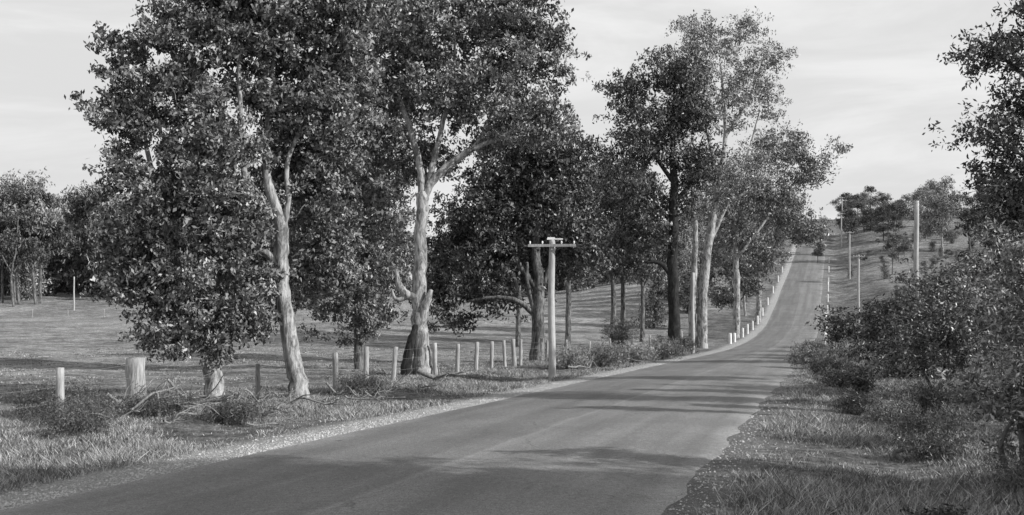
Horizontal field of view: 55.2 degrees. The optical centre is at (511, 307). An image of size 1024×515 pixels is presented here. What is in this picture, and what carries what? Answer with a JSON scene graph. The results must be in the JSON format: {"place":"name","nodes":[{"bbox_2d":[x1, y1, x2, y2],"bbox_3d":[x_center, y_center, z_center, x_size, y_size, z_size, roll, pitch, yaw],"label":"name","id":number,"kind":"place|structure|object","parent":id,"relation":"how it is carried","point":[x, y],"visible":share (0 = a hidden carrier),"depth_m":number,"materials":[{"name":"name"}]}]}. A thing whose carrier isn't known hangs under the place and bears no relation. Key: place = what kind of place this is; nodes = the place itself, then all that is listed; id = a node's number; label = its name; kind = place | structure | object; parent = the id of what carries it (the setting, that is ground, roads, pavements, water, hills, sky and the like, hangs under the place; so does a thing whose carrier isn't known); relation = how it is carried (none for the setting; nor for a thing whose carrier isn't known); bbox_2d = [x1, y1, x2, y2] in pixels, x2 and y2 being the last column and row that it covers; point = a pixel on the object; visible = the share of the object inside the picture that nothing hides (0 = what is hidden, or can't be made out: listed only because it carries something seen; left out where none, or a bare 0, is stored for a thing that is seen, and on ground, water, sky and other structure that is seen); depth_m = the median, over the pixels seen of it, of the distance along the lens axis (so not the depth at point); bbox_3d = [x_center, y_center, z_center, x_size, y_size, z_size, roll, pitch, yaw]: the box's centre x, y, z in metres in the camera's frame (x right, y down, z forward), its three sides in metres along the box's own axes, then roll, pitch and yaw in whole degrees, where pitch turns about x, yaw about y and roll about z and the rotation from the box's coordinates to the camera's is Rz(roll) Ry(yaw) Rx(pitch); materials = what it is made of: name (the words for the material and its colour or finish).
{"place":"outdoors","nodes":[
{"label":"outdoors","id":0,"kind":"place"},
{"bbox_2d":[0,358,655,493],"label":"verge grass","id":1,"kind":"structure","parent":0,"point":[12,473],"depth_m":19.08,"materials":[{"name":"grey plant"}]},
{"bbox_2d":[0,219,825,514],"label":"road","id":2,"kind":"structure","parent":0,"point":[652,440],"depth_m":13.83,"materials":[{"name":"grey asphalt"}]},
{"bbox_2d":[0,210,1023,514],"bbox_3d":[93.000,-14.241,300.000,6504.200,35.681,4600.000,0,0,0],"label":"ground","id":3,"kind":"structure","parent":0,"point":[94,330],"depth_m":62.42,"materials":[{"name":"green plant"}]},
{"bbox_2d":[0,376,116,417],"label":"weed clump","id":4,"kind":"object","parent":3,"relation":"on","point":[42,395],"visible":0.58,"depth_m":19.44,"materials":[{"name":"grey plant"}]},
{"bbox_2d":[2,309,139,316],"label":"post and wire fence","id":5,"kind":"object","parent":3,"relation":"on","point":[55,314],"visible":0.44,"depth_m":152.82,"materials":[{"name":"metal"}]},
{"bbox_2d":[12,389,135,422],"bbox_3d":[-8.202,1.935,18.524,2.085,0.806,1.779,0,0,37],"label":"weed clump","id":6,"kind":"object","parent":3,"relation":"on","point":[91,408],"visible":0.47,"depth_m":18.37,"materials":[{"name":"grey plant"}]},
{"bbox_2d":[73,277,74,309],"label":"utility pole","id":7,"kind":"object","parent":3,"relation":"on","point":[73,293],"visible":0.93,"depth_m":169.92,"materials":[{"name":"grey wood"}]},
{"bbox_2d":[37,398,119,438],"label":"weed clump","id":8,"kind":"object","parent":3,"relation":"on","point":[78,423],"visible":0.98,"depth_m":16.09,"materials":[{"name":"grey plant"}]},
{"bbox_2d":[61,392,146,418],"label":"fallen branch","id":9,"kind":"object","parent":3,"relation":"on","point":[121,416],"visible":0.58,"depth_m":18.38,"materials":[{"name":"grey wood"}]},
{"bbox_2d":[107,392,150,413],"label":"fallen branch","id":10,"kind":"object","parent":3,"relation":"on","point":[126,403],"visible":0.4,"depth_m":20.03,"materials":[{"name":"grey wood"}]},
{"bbox_2d":[128,388,177,407],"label":"fallen branch","id":11,"kind":"object","parent":3,"relation":"on","point":[155,395],"visible":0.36,"depth_m":19.69,"materials":[{"name":"grey wood"}]},
{"bbox_2d":[115,383,202,417],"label":"weed clump","id":12,"kind":"object","parent":3,"relation":"on","point":[156,407],"visible":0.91,"depth_m":19.08,"materials":[{"name":"grey plant"}]},
{"bbox_2d":[105,372,212,403],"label":"fallen branch","id":13,"kind":"object","parent":3,"relation":"on","point":[143,391],"visible":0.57,"depth_m":20.76,"materials":[{"name":"grey wood"}]},
{"bbox_2d":[131,379,203,409],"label":"fallen branch","id":14,"kind":"object","parent":3,"relation":"on","point":[145,398],"visible":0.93,"depth_m":18.97,"materials":[{"name":"grey wood"}]},
{"bbox_2d":[159,378,211,406],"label":"fallen branch","id":15,"kind":"object","parent":3,"relation":"on","point":[163,386],"visible":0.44,"depth_m":20.02,"materials":[{"name":"grey wood"}]},
{"bbox_2d":[64,0,317,399],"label":"eucalyptus tree","id":16,"kind":"object","parent":3,"relation":"on","point":[223,211],"visible":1,"depth_m":23.39,"materials":[{"name":"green plant"}]},
{"bbox_2d":[162,390,223,423],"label":"fallen branch","id":17,"kind":"object","parent":3,"relation":"on","point":[174,418],"visible":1,"depth_m":18.40,"materials":[{"name":"grey wood"}]},
{"bbox_2d":[167,369,267,403],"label":"fallen branch","id":18,"kind":"object","parent":3,"relation":"on","point":[170,382],"visible":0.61,"depth_m":21.36,"materials":[{"name":"grey wood"}]},
{"bbox_2d":[193,393,276,425],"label":"weed clump","id":19,"kind":"object","parent":3,"relation":"on","point":[243,412],"visible":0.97,"depth_m":18.84,"materials":[{"name":"grey plant"}]},
{"bbox_2d":[200,384,270,404],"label":"fallen branch","id":20,"kind":"object","parent":3,"relation":"on","point":[228,396],"visible":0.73,"depth_m":21.01,"materials":[{"name":"grey wood"}]},
{"bbox_2d":[221,389,293,416],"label":"fallen branch","id":21,"kind":"object","parent":3,"relation":"on","point":[265,407],"visible":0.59,"depth_m":19.85,"materials":[{"name":"grey wood"}]},
{"bbox_2d":[229,385,298,402],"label":"fallen branch","id":22,"kind":"object","parent":3,"relation":"on","point":[259,398],"visible":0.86,"depth_m":22.43,"materials":[{"name":"grey wood"}]},
{"bbox_2d":[247,411,298,425],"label":"fallen branch","id":23,"kind":"object","parent":3,"relation":"on","point":[279,423],"visible":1,"depth_m":18.50,"materials":[{"name":"grey wood"}]},
{"bbox_2d":[259,402,299,413],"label":"fallen branch","id":24,"kind":"object","parent":3,"relation":"on","point":[275,408],"visible":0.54,"depth_m":20.57,"materials":[{"name":"grey wood"}]},
{"bbox_2d":[0,346,584,408],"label":"pasture grass","id":25,"kind":"structure","parent":3,"relation":"on","point":[175,377],"depth_m":47.40,"materials":[{"name":"plant"}]},
{"bbox_2d":[173,0,417,396],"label":"eucalyptus tree","id":26,"kind":"object","parent":3,"relation":"on","point":[325,104],"visible":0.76,"depth_m":25.25,"materials":[{"name":"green plant"}]},
{"bbox_2d":[284,391,353,405],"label":"fallen branch","id":27,"kind":"object","parent":3,"relation":"on","point":[294,400],"visible":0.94,"depth_m":22.57,"materials":[{"name":"grey wood"}]},
{"bbox_2d":[317,388,345,403],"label":"fallen branch","id":28,"kind":"object","parent":3,"relation":"on","point":[331,399],"visible":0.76,"depth_m":23.51,"materials":[{"name":"grey wood"}]},
{"bbox_2d":[250,45,435,368],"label":"eucalyptus tree","id":29,"kind":"object","parent":3,"relation":"on","point":[347,299],"visible":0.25,"depth_m":41.80,"materials":[{"name":"grey plant"}]},
{"bbox_2d":[0,331,696,418],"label":"post and wire fence","id":30,"kind":"object","parent":3,"relation":"on","point":[134,366],"visible":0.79,"depth_m":29.30,"materials":[{"name":"wood"}]},
{"bbox_2d":[323,369,393,395],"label":"weed clump","id":31,"kind":"object","parent":3,"relation":"on","point":[359,388],"visible":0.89,"depth_m":26.83,"materials":[{"name":"grey plant"}]},
{"bbox_2d":[0,142,718,306],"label":"distant treeline","id":32,"kind":"object","parent":3,"relation":"on","point":[47,248],"visible":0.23,"depth_m":192.03,"materials":[{"name":"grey plant"}]},
{"bbox_2d":[325,371,393,402],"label":"fallen branch","id":33,"kind":"object","parent":3,"relation":"on","point":[335,392],"visible":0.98,"depth_m":24.00,"materials":[{"name":"grey wood"}]},
{"bbox_2d":[344,381,403,399],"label":"fallen branch","id":34,"kind":"object","parent":3,"relation":"on","point":[377,392],"visible":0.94,"depth_m":25.00,"materials":[{"name":"grey wood"}]},
{"bbox_2d":[364,368,420,399],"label":"fallen branch","id":35,"kind":"object","parent":3,"relation":"on","point":[390,389],"visible":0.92,"depth_m":25.87,"materials":[{"name":"grey wood"}]},
{"bbox_2d":[0,363,806,514],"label":"gravel","id":36,"kind":"structure","parent":3,"relation":"on","point":[115,478],"depth_m":14.55,"materials":[{"name":"grey gravel"}]},
{"bbox_2d":[400,324,417,374],"bbox_3d":[-3.854,1.799,36.733,0.691,2.330,0.499,0,0,-19],"label":"trunk","id":37,"kind":"object","parent":3,"relation":"on","point":[408,355],"visible":0.82,"depth_m":36.59,"materials":[{"name":"grey plant"}]},
{"bbox_2d":[405,374,448,391],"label":"fallen branch","id":38,"kind":"object","parent":3,"relation":"on","point":[422,386],"visible":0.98,"depth_m":29.00,"materials":[{"name":"grey wood"}]},
{"bbox_2d":[416,362,469,379],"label":"fallen branch","id":39,"kind":"object","parent":3,"relation":"on","point":[422,372],"visible":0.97,"depth_m":32.96,"materials":[{"name":"grey wood"}]},
{"bbox_2d":[308,0,591,375],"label":"eucalyptus tree","id":40,"kind":"object","parent":3,"relation":"on","point":[419,52],"visible":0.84,"depth_m":36.93,"materials":[{"name":"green plant"}]},
{"bbox_2d":[398,107,621,360],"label":"eucalyptus tree","id":41,"kind":"object","parent":3,"relation":"on","point":[498,249],"visible":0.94,"depth_m":50.08,"materials":[{"name":"grey plant"}]},
{"bbox_2d":[467,157,556,346],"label":"eucalyptus tree","id":42,"kind":"object","parent":3,"relation":"on","point":[518,330],"depth_m":83.79,"materials":[{"name":"grey plant"}]},
{"bbox_2d":[528,237,575,378],"bbox_3d":[1.514,0.189,36.958,1.800,5.648,0.367,0,0,6],"label":"utility pole","id":43,"kind":"object","parent":3,"relation":"on","point":[551,245],"visible":0.97,"depth_m":36.89,"materials":[{"name":"white paint"}]},
{"bbox_2d":[505,134,619,349],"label":"eucalyptus tree","id":44,"kind":"object","parent":3,"relation":"on","point":[569,304],"visible":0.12,"depth_m":77.78,"materials":[{"name":"grey plant"}]},
{"bbox_2d":[538,341,592,368],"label":"weed clump","id":45,"kind":"object","parent":3,"relation":"on","point":[567,357],"visible":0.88,"depth_m":44.75,"materials":[{"name":"grey plant"}]},
{"bbox_2d":[567,348,602,368],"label":"fallen branch","id":46,"kind":"object","parent":3,"relation":"on","point":[572,366],"visible":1,"depth_m":42.13,"materials":[{"name":"grey wood"}]},
{"bbox_2d":[580,340,630,366],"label":"weed clump","id":47,"kind":"object","parent":3,"relation":"on","point":[608,355],"visible":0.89,"depth_m":46.70,"materials":[{"name":"grey plant"}]},
{"bbox_2d":[574,147,660,345],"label":"eucalyptus tree","id":48,"kind":"object","parent":3,"relation":"on","point":[621,267],"visible":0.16,"depth_m":84.70,"materials":[{"name":"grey plant"}]},
{"bbox_2d":[600,315,644,347],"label":"weed clump","id":49,"kind":"object","parent":3,"relation":"on","point":[619,334],"visible":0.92,"depth_m":79.67,"materials":[{"name":"grey plant"}]},
{"bbox_2d":[591,150,665,340],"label":"eucalyptus tree","id":50,"kind":"object","parent":3,"relation":"on","point":[622,280],"visible":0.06,"depth_m":87.81,"materials":[{"name":"grey plant"}]},
{"bbox_2d":[602,341,664,362],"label":"weed clump","id":51,"kind":"object","parent":3,"relation":"on","point":[639,352],"visible":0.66,"depth_m":51.74,"materials":[{"name":"grey plant"}]},
{"bbox_2d":[602,345,665,362],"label":"fallen branch","id":52,"kind":"object","parent":3,"relation":"on","point":[637,355],"visible":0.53,"depth_m":47.23,"materials":[{"name":"grey wood"}]},
{"bbox_2d":[615,168,686,341],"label":"eucalyptus tree","id":53,"kind":"object","parent":3,"relation":"on","point":[641,278],"visible":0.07,"depth_m":97.78,"materials":[{"name":"grey plant"}]},
{"bbox_2d":[587,41,728,353],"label":"eucalyptus tree","id":54,"kind":"object","parent":3,"relation":"on","point":[673,75],"visible":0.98,"depth_m":71.56,"materials":[{"name":"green plant"}]},
{"bbox_2d":[638,337,688,359],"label":"weed clump","id":55,"kind":"object","parent":3,"relation":"on","point":[667,349],"visible":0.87,"depth_m":57.70,"materials":[{"name":"grey plant"}]},
{"bbox_2d":[647,335,701,355],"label":"weed clump","id":56,"kind":"object","parent":3,"relation":"on","point":[685,342],"visible":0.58,"depth_m":65.71,"materials":[{"name":"grey plant"}]},
{"bbox_2d":[691,273,694,352],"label":"utility pole","id":57,"kind":"object","parent":3,"relation":"on","point":[692,307],"visible":0.88,"depth_m":72.89,"materials":[{"name":"grey wood"}]},
{"bbox_2d":[630,187,799,327],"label":"roadside tree row","id":58,"kind":"object","parent":3,"relation":"on","point":[748,284],"visible":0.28,"depth_m":122.92,"materials":[{"name":"grey plant"}]},
{"bbox_2d":[728,333,731,343],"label":"guide post","id":59,"kind":"object","parent":3,"relation":"on","point":[730,339],"visible":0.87,"depth_m":92.88,"materials":[{"name":"white paint"}]},
{"bbox_2d":[664,6,802,348],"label":"eucalyptus tree","id":60,"kind":"object","parent":3,"relation":"on","point":[719,189],"visible":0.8,"depth_m":84.61,"materials":[{"name":"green plant"}]},
{"bbox_2d":[746,324,748,333],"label":"guide post","id":61,"kind":"object","parent":3,"relation":"on","point":[747,328],"visible":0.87,"depth_m":111.94,"materials":[{"name":"white paint"}]},
{"bbox_2d":[697,122,852,338],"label":"eucalyptus tree","id":62,"kind":"object","parent":3,"relation":"on","point":[791,153],"visible":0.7,"depth_m":104.35,"materials":[{"name":"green plant"}]},
{"bbox_2d":[720,198,833,321],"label":"eucalyptus tree","id":63,"kind":"object","parent":3,"relation":"on","point":[791,220],"visible":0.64,"depth_m":129.16,"materials":[{"name":"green plant"}]},
{"bbox_2d":[784,342,835,367],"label":"weed clump","id":64,"kind":"object","parent":3,"relation":"on","point":[804,353],"visible":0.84,"depth_m":43.79,"materials":[{"name":"grey plant"}]},
{"bbox_2d":[790,338,840,358],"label":"weed clump","id":65,"kind":"object","parent":3,"relation":"on","point":[835,351],"visible":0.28,"depth_m":55.84,"materials":[{"name":"grey plant"}]},
{"bbox_2d":[803,354,863,374],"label":"weed clump","id":66,"kind":"object","parent":3,"relation":"on","point":[829,361],"visible":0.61,"depth_m":36.92,"materials":[{"name":"grey plant"}]},
{"bbox_2d":[811,363,870,387],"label":"weed clump","id":67,"kind":"object","parent":3,"relation":"on","point":[834,377],"visible":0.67,"depth_m":30.89,"materials":[{"name":"grey plant"}]},
{"bbox_2d":[840,213,844,246],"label":"utility pole","id":68,"kind":"object","parent":3,"relation":"on","point":[841,229],"visible":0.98,"depth_m":231.85,"materials":[{"name":"white paint"}]},
{"bbox_2d":[846,231,853,278],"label":"utility pole","id":69,"kind":"object","parent":3,"relation":"on","point":[849,232],"visible":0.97,"depth_m":174.86,"materials":[{"name":"white paint"}]},
{"bbox_2d":[822,385,894,414],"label":"weed clump","id":70,"kind":"object","parent":3,"relation":"on","point":[859,399],"visible":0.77,"depth_m":21.91,"materials":[{"name":"grey plant"}]},
{"bbox_2d":[853,255,864,323],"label":"utility pole","id":71,"kind":"object","parent":3,"relation":"on","point":[858,280],"visible":0.88,"depth_m":122.90,"materials":[{"name":"white paint"}]},
{"bbox_2d":[840,174,1018,255],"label":"overhead wires","id":72,"kind":"object","parent":71,"relation":"attached to","point":[913,215],"visible":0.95,"depth_m":59.35,"materials":[{"name":"metal"}]},
{"bbox_2d":[838,365,885,395],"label":"wattle shrub","id":73,"kind":"object","parent":3,"relation":"on","point":[859,382],"visible":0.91,"depth_m":26.83,"materials":[{"name":"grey plant"}]},
{"bbox_2d":[804,284,942,347],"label":"wattle shrub","id":74,"kind":"object","parent":3,"relation":"on","point":[840,332],"visible":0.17,"depth_m":61.77,"materials":[{"name":"grey plant"}]},
{"bbox_2d":[858,391,923,425],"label":"weed clump","id":75,"kind":"object","parent":3,"relation":"on","point":[877,413],"visible":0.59,"depth_m":18.89,"materials":[{"name":"grey plant"}]},
{"bbox_2d":[844,318,984,367],"bbox_3d":[16.344,1.484,40.038,5.735,2.443,3.402,0,0,0],"label":"wattle shrub","id":76,"kind":"object","parent":3,"relation":"on","point":[861,348],"visible":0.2,"depth_m":39.91,"materials":[{"name":"grey plant"}]},
{"bbox_2d":[913,201,918,307],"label":"utility pole","id":77,"kind":"object","parent":3,"relation":"on","point":[916,240],"visible":0.54,"depth_m":54.89,"materials":[{"name":"grey wood"}]},
{"bbox_2d":[869,348,963,379],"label":"wattle shrub","id":78,"kind":"object","parent":3,"relation":"on","point":[910,373],"visible":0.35,"depth_m":33.75,"materials":[{"name":"grey plant"}]},
{"bbox_2d":[811,174,1023,272],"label":"hilltop trees","id":79,"kind":"object","parent":3,"relation":"on","point":[936,214],"visible":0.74,"depth_m":224.25,"materials":[{"name":"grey plant"}]},
{"bbox_2d":[852,274,983,352],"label":"wattle shrub","id":80,"kind":"object","parent":3,"relation":"on","point":[873,332],"visible":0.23,"depth_m":49.98,"materials":[{"name":"grey plant"}]},
{"bbox_2d":[830,319,1014,370],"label":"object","id":81,"kind":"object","parent":3,"relation":"on","point":[842,353],"depth_m":72.49,"materials":[{"name":"plant"}]},
{"bbox_2d":[866,397,982,438],"bbox_3d":[7.029,1.951,16.613,1.700,0.894,1.746,0,0,40],"label":"weed clump","id":82,"kind":"object","parent":3,"relation":"on","point":[916,420],"visible":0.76,"depth_m":16.46,"materials":[{"name":"grey plant"}]},
{"bbox_2d":[875,417,977,461],"bbox_3d":[6.175,1.999,14.574,1.353,0.752,1.447,0,0,33],"label":"weed clump","id":83,"kind":"object","parent":3,"relation":"on","point":[924,447],"visible":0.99,"depth_m":14.44,"materials":[{"name":"grey plant"}]},
{"bbox_2d":[883,372,969,414],"bbox_3d":[8.616,1.898,20.548,1.849,1.098,1.582,0,0,0],"label":"weed clump","id":84,"kind":"object","parent":3,"relation":"on","point":[924,401],"visible":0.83,"depth_m":20.37,"materials":[{"name":"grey plant"}]},
{"bbox_2d":[842,257,1014,392],"bbox_3d":[12.285,0.515,28.168,5.550,4.293,3.325,0,0,0],"label":"wattle shrub","id":85,"kind":"object","parent":3,"relation":"on","point":[940,334],"visible":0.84,"depth_m":27.76,"materials":[{"name":"grey plant"}]},
{"bbox_2d":[846,225,1010,300],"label":"hillside shrubs","id":86,"kind":"object","parent":3,"relation":"on","point":[950,237],"visible":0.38,"depth_m":193.38,"materials":[{"name":"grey plant"}]},
{"bbox_2d":[900,502,971,514],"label":"clump","id":87,"kind":"object","parent":3,"relation":"on","point":[943,510],"visible":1,"depth_m":9.18,"materials":[{"name":"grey plant"}]},
{"bbox_2d":[888,253,995,306],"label":"wattle shrub","id":88,"kind":"object","parent":3,"relation":"on","point":[899,295],"visible":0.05,"depth_m":70.32,"materials":[{"name":"grey plant"}]},
{"bbox_2d":[919,255,1019,299],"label":"wattle shrub","id":89,"kind":"object","parent":3,"relation":"on","point":[945,269],"visible":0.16,"depth_m":54.76,"materials":[{"name":"grey plant"}]},
{"bbox_2d":[922,0,1023,300],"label":"eucalyptus tree","id":90,"kind":"object","parent":3,"relation":"on","point":[1009,182],"visible":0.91,"depth_m":21.96,"materials":[{"name":"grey plant"}]},
{"bbox_2d":[944,243,1003,293],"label":"wattle shrub","id":91,"kind":"object","parent":3,"relation":"on","point":[963,253],"visible":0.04,"depth_m":78.73,"materials":[{"name":"grey plant"}]},
{"bbox_2d":[935,283,1014,362],"bbox_3d":[21.301,-0.021,40.184,7.725,4.928,4.450,0,0,0],"label":"wattle shrub","id":92,"kind":"object","parent":3,"relation":"on","point":[993,344],"visible":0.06,"depth_m":39.93,"materials":[{"name":"grey plant"}]},
{"bbox_2d":[934,215,1023,478],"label":"wattle shrub","id":93,"kind":"object","parent":3,"relation":"on","point":[1011,295],"visible":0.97,"depth_m":12.04,"materials":[{"name":"dark leaf"},{"name":"grey bark"}]},
{"bbox_2d":[954,329,1021,418],"bbox_3d":[10.444,1.309,19.512,3.148,2.201,2.106,0,0,-18],"label":"wattle shrub","id":94,"kind":"object","parent":3,"relation":"on","point":[1009,391],"visible":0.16,"depth_m":19.46,"materials":[{"name":"grey plant"}]},
{"bbox_2d":[965,443,1023,498],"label":"weed clump","id":95,"kind":"object","parent":3,"relation":"on","point":[1012,476],"visible":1,"depth_m":11.14,"materials":[{"name":"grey plant"}]},
{"bbox_2d":[0,0,1023,285],"label":"sky","id":96,"kind":"structure","parent":0,"point":[868,74],"materials":[{"name":"white"}]},
{"bbox_2d":[690,340,1023,514],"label":"roadside grass","id":97,"kind":"structure","parent":0,"point":[819,492],"depth_m":12.63,"materials":[{"name":"plant"}]}
]}

